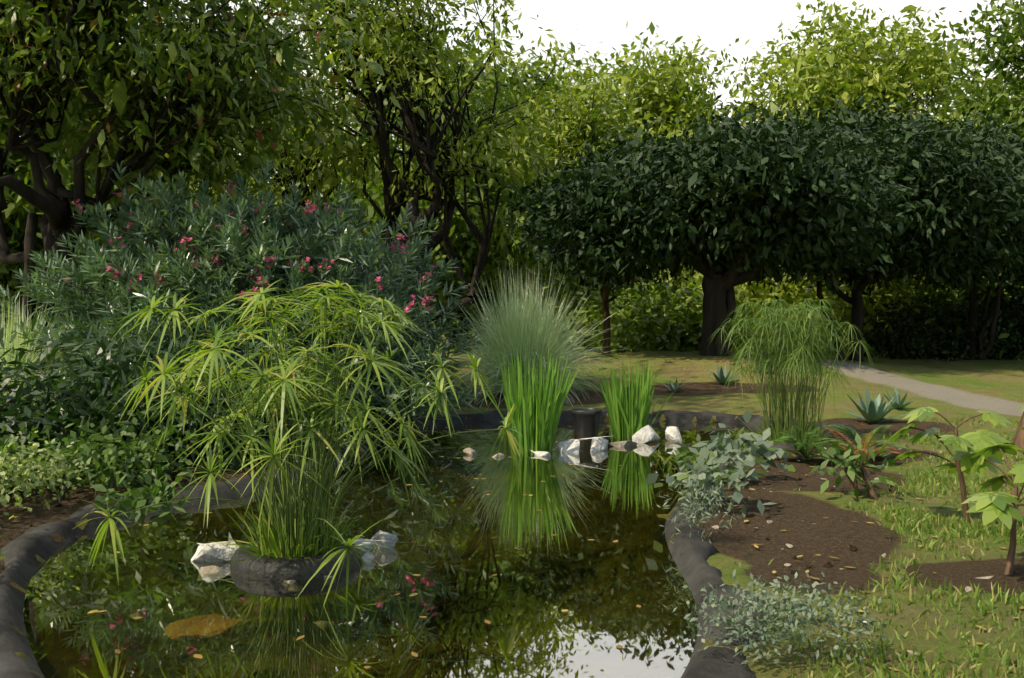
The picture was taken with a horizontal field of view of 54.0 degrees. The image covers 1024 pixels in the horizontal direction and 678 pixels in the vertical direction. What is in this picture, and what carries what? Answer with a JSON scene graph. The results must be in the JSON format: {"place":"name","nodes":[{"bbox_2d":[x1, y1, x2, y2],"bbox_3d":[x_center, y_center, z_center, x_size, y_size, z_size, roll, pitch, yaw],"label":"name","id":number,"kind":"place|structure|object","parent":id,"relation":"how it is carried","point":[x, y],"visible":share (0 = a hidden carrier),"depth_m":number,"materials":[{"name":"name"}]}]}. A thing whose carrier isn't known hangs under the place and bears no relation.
{"place":"outdoors","nodes":[
{"label":"outdoors","id":0,"kind":"place"},
{"bbox_2d":[24,421,838,629],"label":"pond water","id":1,"kind":"structure","parent":0,"point":[606,501],"depth_m":6.83,"materials":[{"name":"green liquid"}]},
{"bbox_2d":[164,614,243,639],"bbox_3d":[-1.550,1.460,5.064,0.389,0.066,0.266,-1,7,-17],"label":"rock","id":2,"kind":"object","parent":1,"relation":"in","point":[209,626],"visible":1,"depth_m":5.01,"materials":[{"name":"yellow stone"}]},
{"bbox_2d":[200,565,220,572],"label":"rock","id":3,"kind":"object","parent":1,"relation":"in","point":[209,569],"visible":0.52,"depth_m":5.98,"materials":[{"name":"beige stone"}]},
{"bbox_2d":[191,540,238,561],"bbox_3d":[-1.882,1.332,6.271,0.431,0.179,0.229,1,2,32],"label":"rock","id":4,"kind":"object","parent":1,"relation":"in","point":[213,552],"visible":0.72,"depth_m":6.18,"materials":[{"name":"white stone"}]},
{"bbox_2d":[230,534,360,581],"bbox_3d":[-1.320,1.378,6.146,0.790,0.213,0.790,0,2,0],"label":"tyre planter","id":5,"kind":"object","parent":1,"relation":"in","point":[267,568],"visible":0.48,"depth_m":5.83,"materials":[{"name":"rubber"}]},
{"bbox_2d":[73,279,533,619],"bbox_3d":[-1.169,0.570,6.117,2.622,1.864,2.683,0,2,0],"label":"papyrus","id":6,"kind":"object","parent":1,"relation":"on","point":[273,542],"depth_m":5.94,"materials":[{"name":"green plant"}]},
{"bbox_2d":[313,621,331,629],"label":"sunk rock","id":7,"kind":"object","parent":1,"relation":"in","point":[323,625],"visible":1,"depth_m":5.23,"materials":[{"name":"green stone"}]},
{"bbox_2d":[361,552,373,562],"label":"rock","id":8,"kind":"object","parent":1,"relation":"in","point":[369,556],"visible":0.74,"depth_m":6.18,"materials":[{"name":"grey stone"}]},
{"bbox_2d":[354,538,407,553],"bbox_3d":[-0.903,1.458,6.426,0.536,0.390,0.211,0,2,-3],"label":"rock","id":9,"kind":"object","parent":1,"relation":"in","point":[358,541],"visible":0.57,"depth_m":6.36,"materials":[{"name":"grey stone"}]},
{"bbox_2d":[372,530,397,547],"bbox_3d":[-0.833,1.335,6.563,0.177,0.180,0.079,-1,2,-27],"label":"rock","id":10,"kind":"object","parent":1,"relation":"in","point":[383,535],"visible":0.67,"depth_m":6.54,"materials":[{"name":"grey stone"}]},
{"bbox_2d":[463,447,476,454],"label":"shelf rock","id":11,"kind":"object","parent":1,"relation":"in","point":[469,451],"visible":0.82,"depth_m":10.70,"materials":[{"name":"white stone"}]},
{"bbox_2d":[492,453,505,456],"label":"shelf rock","id":12,"kind":"object","parent":1,"relation":"in","point":[500,455],"visible":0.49,"depth_m":10.54,"materials":[{"name":"grey stone"}]},
{"bbox_2d":[11,421,1023,670],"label":"fallen leaves","id":13,"kind":"object","parent":1,"relation":"on","point":[589,539],"visible":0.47,"depth_m":5.87,"materials":[{"name":"brown plant"}]},
{"bbox_2d":[484,347,578,453],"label":"reeds","id":14,"kind":"object","parent":1,"relation":"on","point":[536,426],"visible":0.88,"depth_m":10.84,"materials":[{"name":"green plant"}]},
{"bbox_2d":[529,449,550,456],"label":"shelf rock","id":15,"kind":"object","parent":1,"relation":"in","point":[541,453],"visible":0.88,"depth_m":10.60,"materials":[{"name":"white stone"}]},
{"bbox_2d":[557,436,608,452],"bbox_3d":[0.808,1.161,10.916,0.629,0.247,0.166,0,2,5],"label":"shelf rock","id":16,"kind":"object","parent":1,"relation":"in","point":[570,446],"visible":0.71,"depth_m":10.89,"materials":[{"name":"white stone"}]},
{"bbox_2d":[570,408,601,437],"bbox_3d":[0.900,1.036,12.239,0.389,0.360,0.389,0,2,0],"label":"black pot","id":17,"kind":"object","parent":1,"relation":"on","point":[585,421],"visible":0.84,"depth_m":12.10,"materials":[{"name":"plastic"}]},
{"bbox_2d":[590,437,607,451],"bbox_3d":[0.959,1.181,11.066,0.164,0.200,0.328,0,2,14],"label":"shelf rock","id":18,"kind":"object","parent":1,"relation":"in","point":[599,444],"visible":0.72,"depth_m":11.00,"materials":[{"name":"white stone"}]},
{"bbox_2d":[608,440,636,446],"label":"shelf rock","id":19,"kind":"object","parent":1,"relation":"in","point":[624,443],"visible":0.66,"depth_m":11.35,"materials":[{"name":"beige stone"}]},
{"bbox_2d":[601,358,673,438],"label":"reeds","id":20,"kind":"object","parent":1,"relation":"on","point":[629,420],"visible":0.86,"depth_m":12.02,"materials":[{"name":"green plant"}]},
{"bbox_2d":[632,425,659,442],"bbox_3d":[1.566,1.125,11.730,0.219,0.219,0.377,1,2,29],"label":"shelf rock","id":21,"kind":"object","parent":1,"relation":"in","point":[647,434],"visible":0.9,"depth_m":11.64,"materials":[{"name":"white stone"}]},
{"bbox_2d":[665,426,681,441],"bbox_3d":[1.884,1.129,11.836,0.191,0.212,0.304,6,9,-8],"label":"shelf rock","id":22,"kind":"object","parent":1,"relation":"in","point":[672,434],"visible":0.86,"depth_m":11.75,"materials":[{"name":"white stone"}]},
{"bbox_2d":[0,346,1023,677],"bbox_3d":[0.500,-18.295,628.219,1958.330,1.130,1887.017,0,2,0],"label":"ground","id":23,"kind":"structure","parent":0,"point":[514,638],"depth_m":6.12,"materials":[{"name":"green plant"}]},
{"bbox_2d":[0,494,20,524],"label":"leaves","id":24,"kind":"object","parent":23,"relation":"on","point":[7,497],"visible":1,"depth_m":6.46,"materials":[{"name":"green plant"}]},
{"bbox_2d":[1,168,23,345],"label":"tree wood","id":25,"kind":"object","parent":23,"relation":"on","point":[9,233],"visible":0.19,"depth_m":21.61,"materials":[{"name":"brown plant"}]},
{"bbox_2d":[4,153,40,248],"bbox_3d":[-14.865,-4.745,23.042,8.052,8.976,8.886,1,2,33],"label":"tree","id":26,"kind":"object","parent":23,"relation":"on","point":[18,155],"depth_m":23.29,"materials":[{"name":"green plant"}]},
{"bbox_2d":[0,297,84,434],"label":"fountain grass","id":27,"kind":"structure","parent":23,"relation":"on","point":[16,343],"depth_m":11.65,"materials":[{"name":"green plant"}]},
{"bbox_2d":[0,431,90,514],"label":"shrub","id":28,"kind":"object","parent":23,"relation":"on","point":[17,468],"visible":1,"depth_m":7.38,"materials":[{"name":"green plant"}]},
{"bbox_2d":[0,421,91,502],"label":"shrub","id":29,"kind":"object","parent":23,"relation":"on","point":[22,425],"visible":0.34,"depth_m":8.13,"materials":[{"name":"green plant"}]},
{"bbox_2d":[0,295,99,359],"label":"shrub","id":30,"kind":"object","parent":23,"relation":"on","point":[4,308],"visible":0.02,"depth_m":24.51,"materials":[{"name":"green plant"}]},
{"bbox_2d":[0,312,120,492],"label":"shrub","id":31,"kind":"object","parent":23,"relation":"on","point":[5,400],"visible":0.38,"depth_m":9.10,"materials":[{"name":"green plant"}]},
{"bbox_2d":[0,0,203,313],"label":"tree","id":32,"kind":"object","parent":23,"relation":"on","point":[16,203],"visible":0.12,"depth_m":21.04,"materials":[{"name":"green plant"}]},
{"bbox_2d":[17,406,198,498],"bbox_3d":[-3.342,0.933,8.316,1.369,0.755,1.364,0,2,0],"label":"ground cover plant","id":33,"kind":"object","parent":23,"relation":"on","point":[128,453],"visible":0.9,"depth_m":8.23,"materials":[{"name":"green plant"}]},
{"bbox_2d":[85,467,191,530],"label":"ground cover plant","id":34,"kind":"object","parent":23,"relation":"on","point":[158,490],"visible":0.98,"depth_m":6.72,"materials":[{"name":"green plant"}]},
{"bbox_2d":[0,293,295,483],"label":"shrub","id":35,"kind":"object","parent":23,"relation":"on","point":[100,401],"depth_m":9.27,"materials":[{"name":"green plant"}]},
{"bbox_2d":[11,138,301,266],"bbox_3d":[-10.547,-4.329,29.547,7.190,7.766,9.032,1,2,26],"label":"tree","id":36,"kind":"object","parent":23,"relation":"on","point":[192,202],"visible":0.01,"depth_m":29.15,"materials":[{"name":"green plant"}]},
{"bbox_2d":[0,0,367,260],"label":"tree","id":37,"kind":"object","parent":23,"relation":"on","point":[88,105],"depth_m":13.78,"materials":[{"name":"green plant"}]},
{"bbox_2d":[0,0,431,350],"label":"tree","id":38,"kind":"object","parent":23,"relation":"on","point":[253,22],"depth_m":12.49,"materials":[{"name":"green plant"}]},
{"bbox_2d":[151,379,306,463],"bbox_3d":[-2.665,0.761,9.516,1.524,0.899,1.317,0,2,0],"label":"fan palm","id":39,"kind":"object","parent":23,"relation":"on","point":[192,417],"depth_m":9.26,"materials":[{"name":"green plant"}]},
{"bbox_2d":[0,159,481,432],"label":"oleander","id":40,"kind":"object","parent":23,"relation":"on","point":[281,242],"depth_m":11.76,"materials":[{"name":"green plant"}]},
{"bbox_2d":[107,317,409,471],"bbox_3d":[-2.581,0.616,10.256,3.150,1.689,2.753,0,2,0],"label":"shrub","id":41,"kind":"object","parent":23,"relation":"on","point":[267,439],"depth_m":9.85,"materials":[{"name":"green plant"}]},
{"bbox_2d":[246,68,437,295],"bbox_3d":[-5.691,-4.868,32.918,8.579,8.666,7.774,0,2,-7],"label":"tree","id":42,"kind":"object","parent":23,"relation":"on","point":[328,189],"visible":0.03,"depth_m":31.77,"materials":[{"name":"green plant"}]},
{"bbox_2d":[148,0,603,346],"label":"tree","id":43,"kind":"object","parent":23,"relation":"on","point":[394,47],"depth_m":19.27,"materials":[{"name":"green plant"}]},
{"bbox_2d":[350,275,493,350],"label":"shrub","id":44,"kind":"object","parent":23,"relation":"on","point":[458,314],"visible":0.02,"depth_m":29.91,"materials":[{"name":"green plant"}]},
{"bbox_2d":[0,410,865,677],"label":"edging","id":45,"kind":"object","parent":23,"relation":"on","point":[691,555],"visible":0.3,"depth_m":5.89,"materials":[{"name":"grey stone"}]},
{"bbox_2d":[316,6,578,321],"bbox_3d":[-1.818,-5.120,30.693,9.042,10.269,10.273,0,2,-14],"label":"tree","id":46,"kind":"object","parent":23,"relation":"on","point":[464,248],"visible":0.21,"depth_m":29.11,"materials":[{"name":"green plant"}]},
{"bbox_2d":[429,183,484,348],"bbox_3d":[-1.885,-2.290,30.909,1.379,6.033,2.395,1,2,40],"label":"tree wood","id":47,"kind":"object","parent":23,"relation":"on","point":[461,319],"visible":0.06,"depth_m":30.56,"materials":[{"name":"brown plant"}]},
{"bbox_2d":[438,259,633,408],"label":"fountain grass","id":48,"kind":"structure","parent":23,"relation":"on","point":[536,340],"depth_m":15.50,"materials":[{"name":"green plant"}]},
{"bbox_2d":[431,233,651,351],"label":"ornamental grass","id":49,"kind":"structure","parent":23,"relation":"on","point":[546,283],"depth_m":30.08,"materials":[{"name":"green plant"}]},
{"bbox_2d":[483,28,666,273],"bbox_3d":[1.174,-5.480,37.656,9.460,11.888,8.782,0,2,0],"label":"tree","id":50,"kind":"object","parent":23,"relation":"on","point":[576,137],"depth_m":36.57,"materials":[{"name":"green plant"}]},
{"bbox_2d":[479,266,688,339],"bbox_3d":[2.603,-1.332,34.913,9.918,4.072,8.560,1,2,24],"label":"shrub","id":51,"kind":"object","parent":23,"relation":"on","point":[621,299],"visible":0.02,"depth_m":33.07,"materials":[{"name":"green plant"}]},
{"bbox_2d":[492,154,688,353],"bbox_3d":[2.255,-1.887,24.374,5.557,5.363,5.131,0,2,0],"label":"tree","id":52,"kind":"object","parent":23,"relation":"on","point":[577,269],"depth_m":24.43,"materials":[{"name":"green plant"}]},
{"bbox_2d":[160,414,1023,677],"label":"lawn","id":53,"kind":"structure","parent":23,"relation":"on","point":[881,669],"depth_m":5.21,"materials":[{"name":"green plant"}]},
{"bbox_2d":[614,265,688,298],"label":"shrub","id":54,"kind":"object","parent":23,"relation":"on","point":[654,289],"depth_m":37.14,"materials":[{"name":"green plant"}]},
{"bbox_2d":[559,21,757,159],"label":"tree","id":55,"kind":"object","parent":23,"relation":"on","point":[666,75],"depth_m":42.76,"materials":[{"name":"green plant"}]},
{"bbox_2d":[620,265,702,310],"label":"shrub","id":56,"kind":"object","parent":23,"relation":"on","point":[682,281],"visible":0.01,"depth_m":33.16,"materials":[{"name":"green plant"}]},
{"bbox_2d":[560,267,764,353],"bbox_3d":[4.425,-0.677,28.511,6.246,2.874,7.166,2,2,41],"label":"shrub","id":57,"kind":"object","parent":23,"relation":"on","point":[639,329],"visible":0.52,"depth_m":27.24,"materials":[{"name":"green plant"}]},
{"bbox_2d":[662,379,685,391],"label":"agave","id":58,"kind":"object","parent":23,"relation":"on","point":[673,388],"visible":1,"depth_m":15.69,"materials":[{"name":"green plant"}]},
{"bbox_2d":[657,468,750,543],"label":"shrub","id":59,"kind":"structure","parent":23,"relation":"on","point":[707,512],"depth_m":6.50,"materials":[{"name":"green plant"}]},
{"bbox_2d":[663,442,746,485],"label":"shrub","id":60,"kind":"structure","parent":23,"relation":"on","point":[683,448],"depth_m":8.18,"materials":[{"name":"green plant"}]},
{"bbox_2d":[646,424,776,517],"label":"shrub","id":61,"kind":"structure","parent":23,"relation":"on","point":[737,483],"depth_m":7.37,"materials":[{"name":"green plant"}]},
{"bbox_2d":[487,83,944,355],"bbox_3d":[3.860,-2.009,19.246,8.675,5.290,7.334,0,2,0],"label":"tree","id":62,"kind":"object","parent":23,"relation":"on","point":[791,183],"depth_m":17.95,"materials":[{"name":"green plant"}]},
{"bbox_2d":[708,364,741,384],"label":"agave","id":63,"kind":"object","parent":23,"relation":"on","point":[721,378],"visible":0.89,"depth_m":16.18,"materials":[{"name":"green plant"}]},
{"bbox_2d":[701,436,755,454],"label":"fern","id":64,"kind":"object","parent":23,"relation":"on","point":[742,444],"visible":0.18,"depth_m":9.92,"materials":[{"name":"green plant"}]},
{"bbox_2d":[692,410,789,480],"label":"shrub","id":65,"kind":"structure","parent":23,"relation":"on","point":[762,443],"depth_m":8.60,"materials":[{"name":"green plant"}]},
{"bbox_2d":[673,549,905,673],"bbox_3d":[1.149,1.158,4.306,0.936,0.427,0.765,0,2,0],"label":"shrub","id":66,"kind":"object","parent":23,"relation":"on","point":[792,610],"visible":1,"depth_m":4.21,"materials":[{"name":"green plant"}]},
{"bbox_2d":[707,297,880,443],"bbox_3d":[3.070,0.346,11.142,1.703,1.619,1.831,0,2,0],"label":"sedge","id":67,"kind":"object","parent":23,"relation":"on","point":[787,335],"depth_m":11.01,"materials":[{"name":"green plant"}]},
{"bbox_2d":[649,269,946,359],"bbox_3d":[7.740,-1.436,28.360,8.753,4.698,8.117,-1,2,-17],"label":"shrub","id":68,"kind":"object","parent":23,"relation":"on","point":[761,293],"visible":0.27,"depth_m":26.46,"materials":[{"name":"green plant"}]},
{"bbox_2d":[751,425,857,465],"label":"fern","id":69,"kind":"object","parent":23,"relation":"on","point":[803,451],"visible":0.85,"depth_m":9.73,"materials":[{"name":"green plant"}]},
{"bbox_2d":[822,560,832,567],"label":"clod","id":70,"kind":"object","parent":23,"relation":"on","point":[828,565],"visible":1,"depth_m":5.84,"materials":[{"name":"soil"}]},
{"bbox_2d":[672,86,1023,361],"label":"tree","id":71,"kind":"object","parent":23,"relation":"on","point":[917,154],"depth_m":20.96,"materials":[{"name":"green plant"}]},
{"bbox_2d":[849,544,856,550],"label":"clod","id":72,"kind":"object","parent":23,"relation":"on","point":[852,548],"visible":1,"depth_m":6.23,"materials":[{"name":"soil"}]},
{"bbox_2d":[724,0,1001,146],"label":"tree","id":73,"kind":"object","parent":23,"relation":"on","point":[874,76],"depth_m":37.66,"materials":[{"name":"green plant"}]},
{"bbox_2d":[815,425,911,460],"bbox_3d":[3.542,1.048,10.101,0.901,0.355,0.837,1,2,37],"label":"fern","id":74,"kind":"object","parent":23,"relation":"on","point":[852,436],"visible":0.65,"depth_m":10.16,"materials":[{"name":"green plant"}]},
{"bbox_2d":[756,269,979,355],"bbox_3d":[10.619,-1.850,30.027,8.132,5.514,8.941,-1,2,-16],"label":"shrub","id":75,"kind":"object","parent":23,"relation":"on","point":[885,291],"visible":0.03,"depth_m":28.02,"materials":[{"name":"green plant"}]},
{"bbox_2d":[840,387,907,423],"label":"agave","id":76,"kind":"object","parent":23,"relation":"on","point":[874,411],"visible":0.98,"depth_m":12.88,"materials":[{"name":"green plant"}]},
{"bbox_2d":[883,386,914,408],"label":"agave","id":77,"kind":"object","parent":23,"relation":"on","point":[897,403],"visible":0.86,"depth_m":14.28,"materials":[{"name":"green plant"}]},
{"bbox_2d":[844,284,1012,360],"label":"hedge","id":78,"kind":"object","parent":23,"relation":"on","point":[920,332],"visible":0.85,"depth_m":25.55,"materials":[{"name":"green plant"}]},
{"bbox_2d":[876,103,1023,359],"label":"tree","id":79,"kind":"object","parent":23,"relation":"on","point":[1012,137],"depth_m":24.51,"materials":[{"name":"green plant"}]},
{"bbox_2d":[881,406,1023,524],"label":"fatsia","id":80,"kind":"object","parent":23,"relation":"on","point":[970,443],"depth_m":6.94,"materials":[{"name":"green plant"}]},
{"bbox_2d":[893,266,1023,360],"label":"shrub","id":81,"kind":"object","parent":23,"relation":"on","point":[960,298],"visible":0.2,"depth_m":26.16,"materials":[{"name":"green plant"}]},
{"bbox_2d":[965,586,971,591],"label":"pebble","id":82,"kind":"object","parent":23,"relation":"on","point":[967,588],"visible":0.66,"depth_m":5.30,"materials":[{"name":"beige stone"}]},
{"bbox_2d":[919,0,1023,149],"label":"tree","id":83,"kind":"object","parent":23,"relation":"on","point":[1001,43],"depth_m":33.54,"materials":[{"name":"green plant"}]},
{"bbox_2d":[922,75,1023,139],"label":"tree","id":84,"kind":"object","parent":23,"relation":"on","point":[969,99],"visible":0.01,"depth_m":46.39,"materials":[{"name":"green plant"}]},
{"bbox_2d":[924,61,1023,131],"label":"tree","id":85,"kind":"object","parent":23,"relation":"on","point":[989,88],"visible":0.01,"depth_m":54.82,"materials":[{"name":"green plant"}]},
{"bbox_2d":[945,281,1023,359],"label":"hedge","id":86,"kind":"object","parent":23,"relation":"on","point":[1015,336],"visible":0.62,"depth_m":25.14,"materials":[{"name":"green plant"}]},
{"bbox_2d":[977,576,993,578],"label":"fallen leaf","id":87,"kind":"object","parent":23,"relation":"on","point":[987,577],"visible":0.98,"depth_m":5.53,"materials":[{"name":"beige plant"}]},
{"bbox_2d":[961,427,1023,574],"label":"fatsia","id":88,"kind":"object","parent":23,"relation":"on","point":[991,505],"depth_m":5.53,"materials":[{"name":"green plant"}]},
{"bbox_2d":[1012,411,1023,451],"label":"tree","id":89,"kind":"object","parent":23,"relation":"on","point":[1018,440],"visible":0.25,"depth_m":10.60,"materials":[{"name":"brown wood"}]},
{"bbox_2d":[19,0,1023,195],"bbox_3d":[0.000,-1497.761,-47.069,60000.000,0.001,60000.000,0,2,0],"label":"sky","id":90,"kind":"structure","parent":0,"point":[717,26],"depth_m":5320.35,"materials":[{"name":"white"}]},
{"bbox_2d":[786,433,907,498],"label":"plant","id":91,"kind":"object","parent":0,"point":[835,448],"depth_m":7.90,"materials":[{"name":"green plant"}]}
]}

